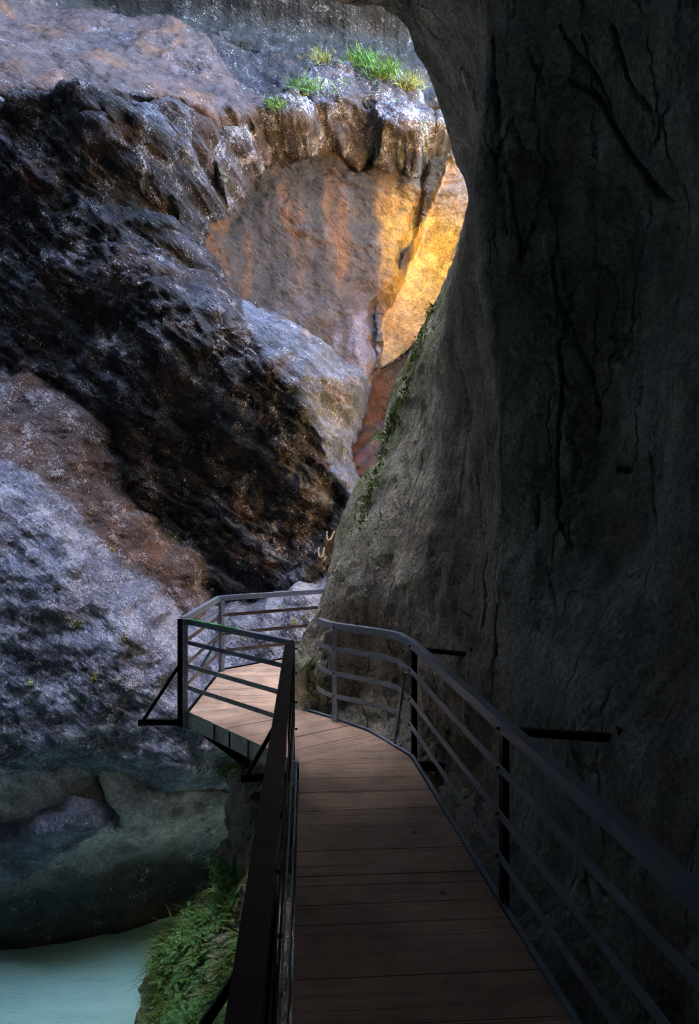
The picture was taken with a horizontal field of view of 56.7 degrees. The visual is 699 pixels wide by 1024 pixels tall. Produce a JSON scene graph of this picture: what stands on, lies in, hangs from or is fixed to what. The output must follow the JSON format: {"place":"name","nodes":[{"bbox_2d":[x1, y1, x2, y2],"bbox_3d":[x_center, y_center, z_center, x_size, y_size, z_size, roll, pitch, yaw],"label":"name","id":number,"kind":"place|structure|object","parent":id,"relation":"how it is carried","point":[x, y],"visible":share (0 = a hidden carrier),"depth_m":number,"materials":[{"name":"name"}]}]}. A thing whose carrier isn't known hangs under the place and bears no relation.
{"place":"outdoors","nodes":[
{"label":"outdoors","id":0,"kind":"place"},
{"bbox_2d":[0,916,183,1023],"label":"river water","id":1,"kind":"structure","parent":0,"point":[85,981],"depth_m":11.09,"materials":[{"name":"teal liquid"}]},
{"bbox_2d":[0,0,467,949],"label":"gorge wall","id":2,"kind":"structure","parent":0,"point":[220,286],"depth_m":12.65,"materials":[{"name":"grey stone"}]},
{"bbox_2d":[23,505,316,837],"bbox_3d":[-3.011,2.998,11.599,4.944,6.260,1.500,0,0,-4],"label":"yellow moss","id":3,"kind":"object","parent":2,"relation":"on","point":[206,831],"visible":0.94,"depth_m":11.84,"materials":[{"name":"plant"}]},
{"bbox_2d":[261,95,288,111],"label":"grass tuft","id":4,"kind":"object","parent":2,"relation":"on","point":[274,102],"visible":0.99,"depth_m":14.43,"materials":[{"name":"green plant"}]},
{"bbox_2d":[276,63,338,95],"bbox_3d":[-0.980,-9.852,14.767,1.627,0.834,0.995,0,0,-20],"label":"grass tuft","id":5,"kind":"object","parent":2,"relation":"on","point":[309,86],"visible":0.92,"depth_m":14.81,"materials":[{"name":"green plant"}]},
{"bbox_2d":[293,44,338,65],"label":"grass tuft","id":6,"kind":"object","parent":2,"relation":"on","point":[320,57],"visible":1,"depth_m":15.28,"materials":[{"name":"yellow plant"}]},
{"bbox_2d":[336,41,395,67],"bbox_3d":[0.320,-10.927,15.643,1.623,0.809,1.038,0,0,0],"label":"grass tuft","id":7,"kind":"object","parent":2,"relation":"on","point":[357,59],"visible":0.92,"depth_m":15.53,"materials":[{"name":"green plant"}]},
{"bbox_2d":[357,49,413,82],"bbox_3d":[0.759,-10.540,15.361,1.612,0.856,0.880,0,0,0],"label":"grass tuft","id":8,"kind":"object","parent":2,"relation":"on","point":[390,69],"visible":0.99,"depth_m":15.41,"materials":[{"name":"green plant"}]},
{"bbox_2d":[386,60,428,91],"bbox_3d":[1.328,-10.431,15.671,1.403,0.780,0.834,0,0,15],"label":"grass tuft","id":9,"kind":"object","parent":2,"relation":"on","point":[412,84],"visible":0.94,"depth_m":15.62,"materials":[{"name":"yellow plant"}]},
{"bbox_2d":[134,0,698,1023],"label":"rock overhang","id":10,"kind":"object","parent":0,"point":[528,534],"visible":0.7,"depth_m":4.55,"materials":[{"name":"grey stone"}]},
{"bbox_2d":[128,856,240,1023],"bbox_3d":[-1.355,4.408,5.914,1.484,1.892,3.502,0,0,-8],"label":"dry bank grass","id":11,"kind":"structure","parent":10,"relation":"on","point":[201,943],"depth_m":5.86,"materials":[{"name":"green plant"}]},
{"bbox_2d":[130,854,239,1023],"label":"bank grass","id":12,"kind":"structure","parent":10,"relation":"on","point":[157,946],"depth_m":5.88,"materials":[{"name":"green plant"}]},
{"bbox_2d":[146,845,242,1023],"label":"leafy ground cover","id":13,"kind":"object","parent":10,"relation":"on","point":[178,988],"visible":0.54,"depth_m":5.95,"materials":[{"name":"green plant"}]},
{"bbox_2d":[202,755,248,789],"bbox_3d":[-1.151,2.685,6.909,0.758,0.584,0.728,0,0,0],"label":"grass tuft","id":14,"kind":"object","parent":10,"relation":"on","point":[235,765],"visible":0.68,"depth_m":6.85,"materials":[{"name":"green plant"}]},
{"bbox_2d":[296,690,321,706],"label":"grass tuft","id":15,"kind":"object","parent":10,"relation":"on","point":[313,698],"visible":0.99,"depth_m":6.83,"materials":[{"name":"green plant"}]},
{"bbox_2d":[237,302,435,833],"bbox_3d":[0.055,0.304,6.819,2.509,5.574,1.124,0,0,-27],"label":"edge moss","id":16,"kind":"object","parent":10,"relation":"attached to","point":[257,796],"visible":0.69,"depth_m":7.16,"materials":[{"name":"green plant"}]},
{"bbox_2d":[355,418,394,456],"bbox_3d":[0.379,-0.869,7.349,0.748,0.519,0.512,0,0,27],"label":"grass tuft","id":17,"kind":"object","parent":16,"relation":"on","point":[383,436],"visible":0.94,"depth_m":7.40,"materials":[{"name":"green plant"}]},
{"bbox_2d":[357,470,386,490],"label":"grass tuft","id":18,"kind":"object","parent":10,"relation":"on","point":[378,484],"visible":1,"depth_m":7.00,"materials":[{"name":"green plant"}]},
{"bbox_2d":[188,658,582,1023],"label":"walkway","id":19,"kind":"structure","parent":10,"relation":"attached to","point":[401,917],"depth_m":3.55,"materials":[{"name":"brown wood"}]},
{"bbox_2d":[138,589,322,726],"bbox_3d":[-1.072,1.685,8.926,1.422,1.150,4.785,0,0,34],"label":"railing","id":20,"kind":"object","parent":19,"relation":"attached to","point":[178,670],"visible":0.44,"depth_m":8.36,"materials":[{"name":"metal"}]},
{"bbox_2d":[181,618,293,729],"bbox_3d":[-1.122,1.683,6.214,1.688,1.155,0.082,0,0,43],"label":"railing","id":21,"kind":"object","parent":19,"relation":"attached to","point":[236,631],"visible":0.95,"depth_m":6.34,"materials":[{"name":"metal"}]},
{"bbox_2d":[198,640,298,1023],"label":"railing","id":22,"kind":"object","parent":19,"relation":"attached to","point":[250,991],"visible":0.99,"depth_m":2.24,"materials":[{"name":"metal"}]},
{"bbox_2d":[317,618,698,1023],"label":"railing","id":23,"kind":"object","parent":19,"relation":"attached to","point":[676,878],"visible":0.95,"depth_m":3.12,"materials":[{"name":"metal"}]}
]}

